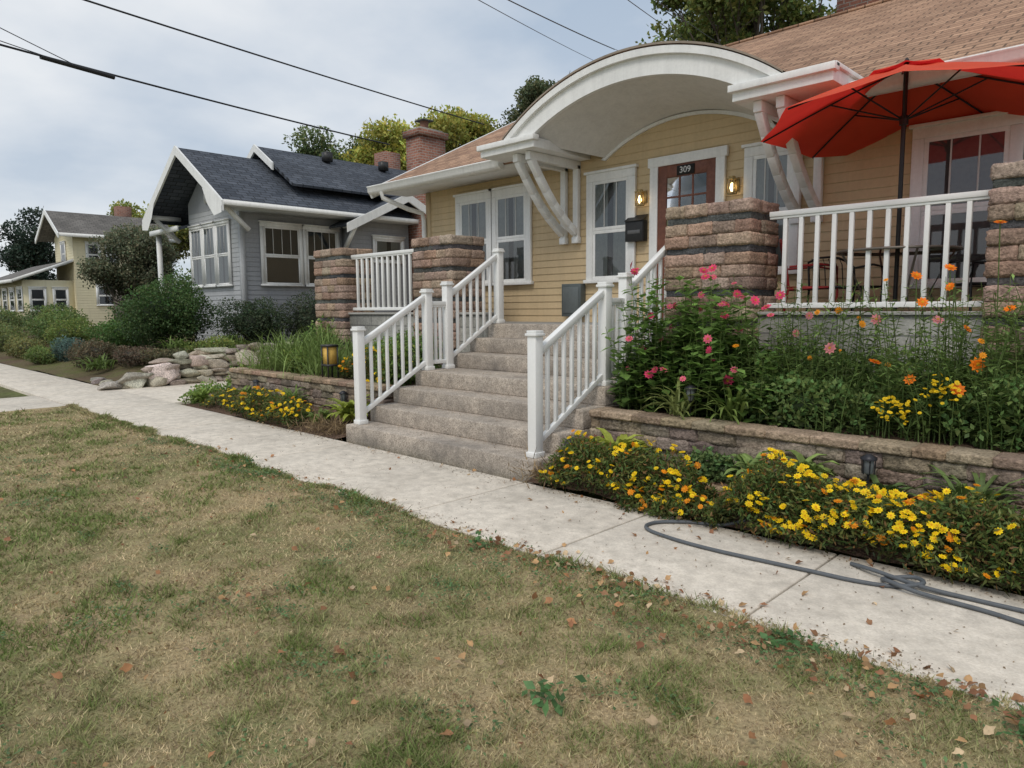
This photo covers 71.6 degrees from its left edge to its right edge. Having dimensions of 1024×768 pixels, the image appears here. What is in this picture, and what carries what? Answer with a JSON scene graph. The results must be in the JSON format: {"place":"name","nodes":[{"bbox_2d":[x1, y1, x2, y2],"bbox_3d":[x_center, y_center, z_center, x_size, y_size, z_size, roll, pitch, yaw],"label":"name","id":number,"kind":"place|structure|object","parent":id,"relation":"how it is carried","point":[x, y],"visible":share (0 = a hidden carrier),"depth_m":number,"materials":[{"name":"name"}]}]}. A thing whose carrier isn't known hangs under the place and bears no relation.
{"place":"outdoors","nodes":[
{"label":"outdoors","id":0,"kind":"place"},
{"bbox_2d":[0,381,226,411],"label":"driveway","id":1,"kind":"structure","parent":0,"point":[171,393],"depth_m":12.55,"materials":[{"name":"concrete"}]},
{"bbox_2d":[0,327,268,386],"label":"neighbor yard","id":2,"kind":"structure","parent":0,"point":[68,369],"depth_m":17.46,"materials":[{"name":"soil"}]},
{"bbox_2d":[0,306,24,331],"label":"garden shrub","id":3,"kind":"object","parent":2,"relation":"on","point":[8,316],"visible":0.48,"depth_m":32.69,"materials":[{"name":"green plant"}]},
{"bbox_2d":[0,325,32,352],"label":"garden shrub","id":4,"kind":"object","parent":2,"relation":"on","point":[4,337],"visible":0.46,"depth_m":24.51,"materials":[{"name":"green plant"}]},
{"bbox_2d":[2,333,49,359],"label":"garden shrub","id":5,"kind":"object","parent":2,"relation":"on","point":[19,348],"visible":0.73,"depth_m":21.82,"materials":[{"name":"green plant"}]},
{"bbox_2d":[0,206,56,279],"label":"spruce tree","id":6,"kind":"object","parent":2,"relation":"on","point":[20,254],"visible":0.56,"depth_m":63.94,"materials":[{"name":"green plant"}]},
{"bbox_2d":[22,344,60,364],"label":"garden shrub","id":7,"kind":"object","parent":2,"relation":"on","point":[40,355],"visible":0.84,"depth_m":19.57,"materials":[{"name":"green plant"}]},
{"bbox_2d":[21,306,89,344],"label":"garden shrub","id":8,"kind":"object","parent":2,"relation":"on","point":[42,327],"visible":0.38,"depth_m":23.44,"materials":[{"name":"green plant"}]},
{"bbox_2d":[22,302,94,338],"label":"garden shrub","id":9,"kind":"object","parent":2,"relation":"on","point":[42,314],"visible":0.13,"depth_m":26.36,"materials":[{"name":"green plant"}]},
{"bbox_2d":[50,335,84,361],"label":"spruce shrub","id":10,"kind":"object","parent":2,"relation":"on","point":[61,347],"visible":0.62,"depth_m":19.20,"materials":[{"name":"green plant"}]},
{"bbox_2d":[43,317,96,349],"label":"garden shrub","id":11,"kind":"object","parent":2,"relation":"on","point":[69,330],"visible":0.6,"depth_m":21.00,"materials":[{"name":"green plant"}]},
{"bbox_2d":[0,235,168,327],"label":"walls","id":12,"kind":"structure","parent":2,"relation":"on","point":[82,297],"depth_m":40.99,"materials":[{"name":"beige"}]},
{"bbox_2d":[0,241,116,311],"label":"windows","id":13,"kind":"structure","parent":12,"relation":"attached to","point":[37,295],"depth_m":40.75,"materials":[{"name":"white paint"}]},
{"bbox_2d":[0,210,175,279],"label":"roof","id":14,"kind":"structure","parent":12,"relation":"on","point":[78,223],"depth_m":41.92,"materials":[{"name":"grey"}]},
{"bbox_2d":[0,209,176,283],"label":"trim","id":15,"kind":"structure","parent":12,"relation":"attached to","point":[44,213],"depth_m":40.00,"materials":[{"name":"white paint"}]},
{"bbox_2d":[64,338,125,372],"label":"barberry shrub","id":16,"kind":"object","parent":2,"relation":"on","point":[94,349],"visible":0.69,"depth_m":17.13,"materials":[{"name":"brown plant"}]},
{"bbox_2d":[81,316,158,348],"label":"juniper shrub","id":17,"kind":"object","parent":2,"relation":"on","point":[111,334],"visible":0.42,"depth_m":18.42,"materials":[{"name":"green plant"}]},
{"bbox_2d":[76,219,180,319],"bbox_3d":[-14.201,-3.963,26.866,3.450,4.467,3.273,-1,6,-7],"label":"crabapple tree","id":18,"kind":"object","parent":2,"relation":"on","point":[135,246],"visible":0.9,"depth_m":26.06,"materials":[{"name":"green plant"}]},
{"bbox_2d":[110,345,157,367],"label":"barberry shrub","id":19,"kind":"object","parent":2,"relation":"on","point":[127,356],"visible":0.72,"depth_m":16.05,"materials":[{"name":"brown plant"}]},
{"bbox_2d":[106,198,189,262],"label":"maple tree","id":20,"kind":"object","parent":2,"relation":"on","point":[182,235],"visible":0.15,"depth_m":63.91,"materials":[{"name":"green plant"}]},
{"bbox_2d":[49,332,252,369],"bbox_3d":[-10.023,-0.878,17.604,8.507,0.833,2.751,3,7,32],"label":"daylily plant","id":21,"kind":"object","parent":2,"relation":"on","point":[103,362],"visible":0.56,"depth_m":16.27,"materials":[{"name":"green plant"}]},
{"bbox_2d":[137,346,192,363],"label":"barberry shrub","id":22,"kind":"object","parent":2,"relation":"on","point":[166,353],"visible":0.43,"depth_m":15.48,"materials":[{"name":"brown plant"}]},
{"bbox_2d":[105,269,225,348],"bbox_3d":[-8.428,-1.697,17.204,2.361,2.178,2.496,0,6,7],"label":"boxwood shrub","id":23,"kind":"object","parent":2,"relation":"on","point":[158,314],"visible":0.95,"depth_m":16.87,"materials":[{"name":"green plant"}]},
{"bbox_2d":[180,335,247,353],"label":"garden shrub","id":24,"kind":"object","parent":2,"relation":"on","point":[218,342],"visible":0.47,"depth_m":15.77,"materials":[{"name":"green plant"}]},
{"bbox_2d":[211,296,292,344],"bbox_3d":[-6.243,-1.433,17.198,1.939,1.413,1.867,6,9,44],"label":"boxwood shrub","id":25,"kind":"object","parent":2,"relation":"on","point":[249,321],"visible":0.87,"depth_m":16.93,"materials":[{"name":"green plant"}]},
{"bbox_2d":[272,289,316,341],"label":"boxwood shrub","id":26,"kind":"object","parent":2,"relation":"on","point":[304,315],"visible":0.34,"depth_m":17.36,"materials":[{"name":"green plant"}]},
{"bbox_2d":[188,183,408,343],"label":"walls","id":27,"kind":"structure","parent":2,"relation":"on","point":[246,264],"depth_m":18.99,"materials":[{"name":"grey"}]},
{"bbox_2d":[150,146,413,229],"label":"roof","id":28,"kind":"structure","parent":27,"relation":"on","point":[301,180],"depth_m":19.44,"materials":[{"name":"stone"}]},
{"bbox_2d":[142,144,425,294],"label":"trim","id":29,"kind":"structure","parent":27,"relation":"attached to","point":[216,203],"depth_m":19.07,"materials":[{"name":"white paint"}]},
{"bbox_2d":[187,192,405,288],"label":"windows","id":30,"kind":"structure","parent":27,"relation":"attached to","point":[287,253],"depth_m":19.04,"materials":[{"name":"white paint"}]},
{"bbox_2d":[281,125,371,160],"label":"maple tree","id":31,"kind":"object","parent":2,"relation":"on","point":[316,148],"visible":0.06,"depth_m":42.39,"materials":[{"name":"green plant"}]},
{"bbox_2d":[374,118,448,311],"bbox_3d":[-3.690,-4.989,24.171,1.319,6.900,7.586,-3,7,-21],"label":"chimney","id":32,"kind":"object","parent":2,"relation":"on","point":[425,143],"visible":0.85,"depth_m":20.75,"materials":[{"name":"red brick"}]},
{"bbox_2d":[336,105,498,170],"bbox_3d":[-4.447,-8.988,39.478,8.769,12.872,7.686,3,7,29],"label":"maple tree","id":33,"kind":"object","parent":2,"relation":"on","point":[460,131],"visible":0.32,"depth_m":37.16,"materials":[{"name":"green plant"}]},
{"bbox_2d":[494,72,569,129],"bbox_3d":[1.686,-8.712,35.163,5.643,13.095,3.998,1,6,18],"label":"oak tree","id":34,"kind":"object","parent":2,"relation":"on","point":[531,91],"visible":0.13,"depth_m":34.18,"materials":[{"name":"green plant"}]},
{"bbox_2d":[0,44,389,144],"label":"power line","id":35,"kind":"object","parent":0,"point":[81,68],"visible":1,"depth_m":15.93,"materials":[{"name":"rubber"}]},
{"bbox_2d":[83,0,484,124],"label":"power line","id":36,"kind":"object","parent":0,"point":[114,9],"visible":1,"depth_m":14.92,"materials":[{"name":"rubber"}]},
{"bbox_2d":[0,0,836,281],"label":"sky","id":37,"kind":"structure","parent":0,"point":[72,140],"materials":[{"name":"white"}]},
{"bbox_2d":[0,403,1023,767],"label":"lawn","id":38,"kind":"structure","parent":0,"point":[228,687],"depth_m":3.15,"materials":[{"name":"green plant"}]},
{"bbox_2d":[0,363,1023,712],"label":"sidewalk","id":39,"kind":"structure","parent":0,"point":[924,631],"depth_m":4.50,"materials":[{"name":"concrete"}]},
{"bbox_2d":[0,422,1023,767],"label":"fallen leaves","id":40,"kind":"object","parent":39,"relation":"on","point":[974,688],"visible":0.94,"depth_m":3.17,"materials":[{"name":"brown plant"}]},
{"bbox_2d":[175,337,1023,702],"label":"sidewalk debris","id":41,"kind":"object","parent":39,"relation":"on","point":[705,527],"visible":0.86,"depth_m":4.33,"materials":[{"name":"brown plant"}]},
{"bbox_2d":[644,519,1023,625],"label":"garden hose","id":42,"kind":"object","parent":39,"relation":"on","point":[908,585],"visible":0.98,"depth_m":3.87,"materials":[{"name":"rubber"}]},
{"bbox_2d":[0,363,1023,595],"bbox_3d":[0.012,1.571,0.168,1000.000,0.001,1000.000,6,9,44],"label":"ground","id":43,"kind":"structure","parent":0,"point":[6,393],"depth_m":4.96,"materials":[{"name":"brown soil"}]},
{"bbox_2d":[90,342,290,389],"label":"rock wall","id":44,"kind":"structure","parent":43,"relation":"on","point":[198,365],"depth_m":14.87,"materials":[{"name":"stone"}]},
{"bbox_2d":[181,367,415,438],"bbox_3d":[-2.469,0.072,11.398,4.920,0.572,3.870,6,9,44],"label":"garden bed","id":45,"kind":"object","parent":43,"relation":"on","point":[217,409],"visible":0.06,"depth_m":9.67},
{"bbox_2d":[177,378,231,403],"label":"garden shrub","id":46,"kind":"object","parent":45,"relation":"on","point":[204,386],"visible":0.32,"depth_m":11.75,"materials":[{"name":"green plant"}]},
{"bbox_2d":[200,388,260,414],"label":"marigold plants","id":47,"kind":"object","parent":45,"relation":"on","point":[218,395],"visible":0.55,"depth_m":10.83,"materials":[{"name":"yellow plant"}]},
{"bbox_2d":[230,385,315,426],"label":"marigold plants","id":48,"kind":"object","parent":45,"relation":"on","point":[275,406],"visible":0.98,"depth_m":9.56,"materials":[{"name":"yellow plant"}]},
{"bbox_2d":[213,328,338,372],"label":"ornamental grass","id":49,"kind":"object","parent":45,"relation":"on","point":[274,365],"depth_m":11.60,"materials":[{"name":"green plant"}]},
{"bbox_2d":[229,367,393,415],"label":"retaining wall","id":50,"kind":"structure","parent":45,"relation":"on","point":[320,390],"depth_m":10.27,"materials":[{"name":"stone"}]},
{"bbox_2d":[264,322,369,377],"bbox_3d":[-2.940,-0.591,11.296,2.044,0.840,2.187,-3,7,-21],"label":"ornamental grass","id":51,"kind":"object","parent":45,"relation":"on","point":[315,349],"depth_m":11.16,"materials":[{"name":"green plant"}]},
{"bbox_2d":[320,344,338,377],"bbox_3d":[-2.619,-0.302,10.214,0.180,0.530,0.180,6,9,44],"label":"garden lantern","id":52,"kind":"object","parent":45,"relation":"on","point":[329,355],"visible":0.8,"depth_m":10.16,"materials":[{"name":"paint"}]},
{"bbox_2d":[313,248,374,354],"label":"stone pillar","id":53,"kind":"structure","parent":45,"relation":"on","point":[335,284],"depth_m":12.42,"materials":[{"name":"stone"}]},
{"bbox_2d":[318,394,374,421],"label":"hosta plant","id":54,"kind":"object","parent":45,"relation":"on","point":[345,411],"visible":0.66,"depth_m":8.92,"materials":[{"name":"green plant"}]},
{"bbox_2d":[334,346,414,384],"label":"marigold plants","id":55,"kind":"object","parent":45,"relation":"on","point":[351,370],"visible":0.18,"depth_m":10.08,"materials":[{"name":"green plant"}]},
{"bbox_2d":[373,341,422,385],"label":"garden shrub","id":56,"kind":"object","parent":45,"relation":"on","point":[391,370],"visible":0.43,"depth_m":9.26,"materials":[{"name":"green plant"}]},
{"bbox_2d":[373,323,442,377],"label":"garden shrub","id":57,"kind":"object","parent":45,"relation":"on","point":[413,343],"visible":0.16,"depth_m":10.08,"materials":[{"name":"green plant"}]},
{"bbox_2d":[411,234,484,367],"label":"stone pillar","id":58,"kind":"structure","parent":45,"relation":"on","point":[455,259],"depth_m":10.45,"materials":[{"name":"stone"}]},
{"bbox_2d":[284,411,575,492],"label":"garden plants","id":59,"kind":"object","parent":43,"relation":"on","point":[331,426],"visible":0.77,"depth_m":8.57,"materials":[{"name":"plant"}]},
{"bbox_2d":[346,323,665,484],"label":"concrete steps","id":60,"kind":"structure","parent":43,"relation":"on","point":[470,450],"depth_m":7.84,"materials":[{"name":"grey concrete"}]},
{"bbox_2d":[350,248,504,424],"bbox_3d":[-0.989,-0.701,9.120,0.132,2.170,2.442,6,9,44],"label":"stair railing","id":61,"kind":"object","parent":60,"relation":"on","point":[429,321],"visible":1,"depth_m":9.01,"materials":[{"name":"white plastic"}]},
{"bbox_2d":[525,246,666,458],"bbox_3d":[1.013,-0.508,7.172,0.132,2.170,2.442,6,9,44],"label":"stair railing","id":62,"kind":"object","parent":60,"relation":"on","point":[610,314],"visible":0.65,"depth_m":6.82,"materials":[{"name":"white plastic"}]},
{"bbox_2d":[348,311,983,391],"bbox_3d":[2.191,-0.129,8.506,14.720,1.475,1.430,6,9,44],"label":"front porch","id":63,"kind":"object","parent":43,"relation":"on","point":[370,321],"visible":0.1,"depth_m":6.67,"materials":[{"name":"concrete"}]},
{"bbox_2d":[351,249,412,309],"bbox_3d":[-2.078,-1.690,11.676,1.910,0.950,0.065,6,9,44],"label":"porch railing","id":64,"kind":"object","parent":63,"relation":"on","point":[387,254],"visible":0.76,"depth_m":11.69,"materials":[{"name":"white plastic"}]},
{"bbox_2d":[779,239,838,311],"bbox_3d":[3.115,-1.077,7.500,0.574,0.923,0.546,2,6,20],"label":"patio chair","id":65,"kind":"object","parent":63,"relation":"on","point":[792,267],"visible":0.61,"depth_m":7.29,"materials":[{"name":"paint"}]},
{"bbox_2d":[805,256,882,310],"bbox_3d":[3.448,-0.980,7.418,0.546,0.743,0.574,-1,6,-7],"label":"patio chair","id":66,"kind":"object","parent":63,"relation":"on","point":[854,268],"visible":0.42,"depth_m":7.57,"materials":[{"name":"paint"}]},
{"bbox_2d":[767,189,990,307],"bbox_3d":[3.256,-1.176,6.486,1.870,0.950,0.065,6,9,44],"label":"porch railing","id":67,"kind":"object","parent":63,"relation":"on","point":[927,202],"visible":0.84,"depth_m":6.40,"materials":[{"name":"white plastic"}]},
{"bbox_2d":[761,57,1023,310],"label":"patio umbrella","id":68,"kind":"object","parent":63,"relation":"on","point":[847,119],"visible":0.8,"depth_m":6.80,"materials":[{"name":"fabric"}]},
{"bbox_2d":[836,245,963,310],"bbox_3d":[3.662,-0.913,6.779,1.068,0.726,1.068,6,9,44],"label":"patio table","id":69,"kind":"object","parent":63,"relation":"on","point":[915,250],"visible":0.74,"depth_m":6.69,"materials":[{"name":"paint"}]},
{"bbox_2d":[940,257,986,310],"bbox_3d":[4.394,-0.936,6.562,0.574,0.823,0.546,0,6,6],"label":"patio chair","id":70,"kind":"object","parent":63,"relation":"on","point":[975,284],"visible":0.09,"depth_m":6.34,"materials":[{"name":"paint"}]},
{"bbox_2d":[426,110,982,322],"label":"walls","id":71,"kind":"structure","parent":43,"relation":"on","point":[869,173],"depth_m":8.88,"materials":[{"name":"beige wood"}]},
{"bbox_2d":[379,192,426,237],"bbox_3d":[-1.926,-2.308,12.708,0.857,2.178,0.095,-4,7,-27],"label":"downspout","id":72,"kind":"object","parent":71,"relation":"attached to","point":[406,208],"visible":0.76,"depth_m":12.65,"materials":[{"name":"white paint"}]},
{"bbox_2d":[562,283,584,315],"bbox_3d":[0.908,-1.243,10.527,0.360,0.480,0.130,6,9,44],"label":"utility box","id":73,"kind":"object","parent":71,"relation":"attached to","point":[573,298],"visible":0.77,"depth_m":10.46,"materials":[{"name":"paint"}]},
{"bbox_2d":[624,214,647,241],"bbox_3d":[1.684,-2.121,9.657,0.300,0.360,0.140,6,9,44],"label":"mailbox","id":74,"kind":"object","parent":71,"relation":"attached to","point":[636,228],"visible":1,"depth_m":9.61,"materials":[{"name":"paint"}]},
{"bbox_2d":[477,45,863,244],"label":"arched portico","id":75,"kind":"structure","parent":71,"relation":"attached to","point":[606,108],"depth_m":8.58,"materials":[{"name":"white paint"}]},
{"bbox_2d":[502,41,785,139],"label":"portico shingles","id":76,"kind":"object","parent":75,"relation":"on","point":[660,43],"visible":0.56,"depth_m":8.01,"materials":[{"name":"paint"}]},
{"bbox_2d":[648,145,728,321],"bbox_3d":[2.237,-1.879,9.186,1.140,2.170,0.075,6,9,44],"label":"front door","id":77,"kind":"structure","parent":71,"relation":"attached to","point":[705,182],"depth_m":9.18,"materials":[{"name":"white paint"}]},
{"bbox_2d":[366,44,1023,198],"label":"eaves and gutters","id":78,"kind":"object","parent":71,"relation":"attached to","point":[474,173],"visible":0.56,"depth_m":10.67,"materials":[{"name":"white paint"}]},
{"bbox_2d":[388,0,1023,181],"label":"roof shingles","id":79,"kind":"object","parent":71,"relation":"on","point":[866,40],"visible":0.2,"depth_m":9.39,"materials":[{"name":"brown"}]},
{"bbox_2d":[453,111,1023,288],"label":"windows","id":80,"kind":"structure","parent":71,"relation":"attached to","point":[958,155],"depth_m":8.30,"materials":[{"name":"white paint"}]},
{"bbox_2d":[635,0,836,44],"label":"shade tree","id":81,"kind":"object","parent":43,"relation":"on","point":[723,22],"visible":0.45,"depth_m":22.64,"materials":[{"name":"green plant"}]},
{"bbox_2d":[589,407,1023,518],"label":"retaining wall","id":82,"kind":"structure","parent":43,"relation":"on","point":[905,462],"depth_m":5.14,"materials":[{"name":"stone"}]},
{"bbox_2d":[527,406,1023,589],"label":"garden bed","id":83,"kind":"object","parent":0,"point":[859,552],"visible":0.08,"depth_m":4.89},
{"bbox_2d":[571,428,653,461],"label":"hosta plant","id":84,"kind":"object","parent":83,"relation":"on","point":[624,438],"visible":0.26,"depth_m":6.20,"materials":[{"name":"green plant"}]},
{"bbox_2d":[536,430,718,517],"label":"marigold plants","id":85,"kind":"object","parent":83,"relation":"on","point":[610,466],"visible":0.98,"depth_m":5.54,"materials":[{"name":"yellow plant"}]},
{"bbox_2d":[614,352,667,409],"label":"garden shrub","id":86,"kind":"object","parent":83,"relation":"on","point":[624,362],"visible":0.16,"depth_m":6.89,"materials":[{"name":"green plant"}]},
{"bbox_2d":[614,483,734,527],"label":"marigold plants","id":87,"kind":"object","parent":83,"relation":"on","point":[657,512],"visible":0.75,"depth_m":5.09,"materials":[{"name":"yellow plant"}]},
{"bbox_2d":[638,377,715,419],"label":"daylily plant","id":88,"kind":"object","parent":83,"relation":"on","point":[678,408],"visible":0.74,"depth_m":6.25,"materials":[{"name":"green plant"}]},
{"bbox_2d":[600,263,785,418],"bbox_3d":[1.759,-0.475,6.717,1.785,1.452,1.529,6,9,44],"label":"zinnia plant","id":89,"kind":"object","parent":83,"relation":"on","point":[685,333],"visible":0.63,"depth_m":6.64,"materials":[{"name":"green plant"}]},
{"bbox_2d":[610,340,785,424],"bbox_3d":[1.635,-0.028,6.270,1.650,0.749,0.786,6,9,44],"label":"zinnia plant","id":90,"kind":"object","parent":83,"relation":"on","point":[641,386],"visible":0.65,"depth_m":6.23,"materials":[{"name":"green plant"}]},
{"bbox_2d":[682,445,751,484],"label":"garden shrub","id":91,"kind":"object","parent":83,"relation":"on","point":[714,468],"visible":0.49,"depth_m":5.60,"materials":[{"name":"green plant"}]},
{"bbox_2d":[664,197,779,349],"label":"stone pillar","id":92,"kind":"structure","parent":83,"relation":"on","point":[738,239],"depth_m":7.24,"materials":[{"name":"stone"}]},
{"bbox_2d":[688,384,774,423],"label":"daylily plant","id":93,"kind":"object","parent":83,"relation":"on","point":[734,409],"visible":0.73,"depth_m":5.92,"materials":[{"name":"green plant"}]},
{"bbox_2d":[660,337,808,412],"bbox_3d":[2.106,0.030,6.758,1.722,1.045,1.082,6,9,44],"label":"garden shrub","id":94,"kind":"object","parent":83,"relation":"on","point":[683,368],"visible":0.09,"depth_m":6.59,"materials":[{"name":"green plant"}]},
{"bbox_2d":[723,452,768,476],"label":"hosta plant","id":95,"kind":"object","parent":83,"relation":"on","point":[745,457],"visible":0.3,"depth_m":5.41,"materials":[{"name":"green plant"}]},
{"bbox_2d":[762,450,839,488],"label":"hosta plant","id":96,"kind":"object","parent":83,"relation":"on","point":[814,468],"visible":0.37,"depth_m":5.11,"materials":[{"name":"green plant"}]},
{"bbox_2d":[736,369,892,436],"bbox_3d":[2.408,0.213,5.731,1.175,0.649,0.580,6,9,44],"label":"garden shrub","id":97,"kind":"object","parent":83,"relation":"on","point":[790,412],"visible":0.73,"depth_m":5.63,"materials":[{"name":"green plant"}]},
{"bbox_2d":[767,335,886,408],"bbox_3d":[2.814,0.019,6.380,1.254,0.928,0.668,6,9,44],"label":"garden shrub","id":98,"kind":"object","parent":83,"relation":"on","point":[807,352],"visible":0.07,"depth_m":6.28,"materials":[{"name":"green plant"}]},
{"bbox_2d":[705,447,1023,597],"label":"marigold plants","id":99,"kind":"object","parent":83,"relation":"on","point":[855,507],"visible":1,"depth_m":4.19,"materials":[{"name":"yellow plant"}]},
{"bbox_2d":[706,220,1023,449],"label":"cosmos plant","id":100,"kind":"object","parent":83,"relation":"on","point":[978,364],"visible":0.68,"depth_m":5.32,"materials":[{"name":"green plant"}]},
{"bbox_2d":[860,453,877,485],"bbox_3d":[2.444,0.652,4.876,0.110,0.350,0.110,6,9,44],"label":"solar path light","id":101,"kind":"object","parent":83,"relation":"on","point":[868,468],"visible":0.91,"depth_m":4.84,"materials":[{"name":"paint"}]},
{"bbox_2d":[788,359,1023,452],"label":"goldenrod plant","id":102,"kind":"object","parent":83,"relation":"on","point":[917,432],"visible":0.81,"depth_m":5.00,"materials":[{"name":"green plant"}]},
{"bbox_2d":[851,343,1023,437],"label":"garden shrub","id":103,"kind":"object","parent":83,"relation":"on","point":[920,370],"visible":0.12,"depth_m":5.65,"materials":[{"name":"green plant"}]},
{"bbox_2d":[911,464,1023,518],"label":"daylily plant","id":104,"kind":"object","parent":83,"relation":"on","point":[961,489],"visible":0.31,"depth_m":4.42,"materials":[{"name":"green plant"}]},
{"bbox_2d":[933,372,1023,452],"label":"garden shrub","id":105,"kind":"object","parent":83,"relation":"on","point":[967,428],"visible":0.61,"depth_m":4.78,"materials":[{"name":"green plant"}]},
{"bbox_2d":[979,160,1023,372],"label":"stone pillar","id":106,"kind":"structure","parent":83,"relation":"on","point":[1006,199],"depth_m":5.52,"materials":[{"name":"stone"}]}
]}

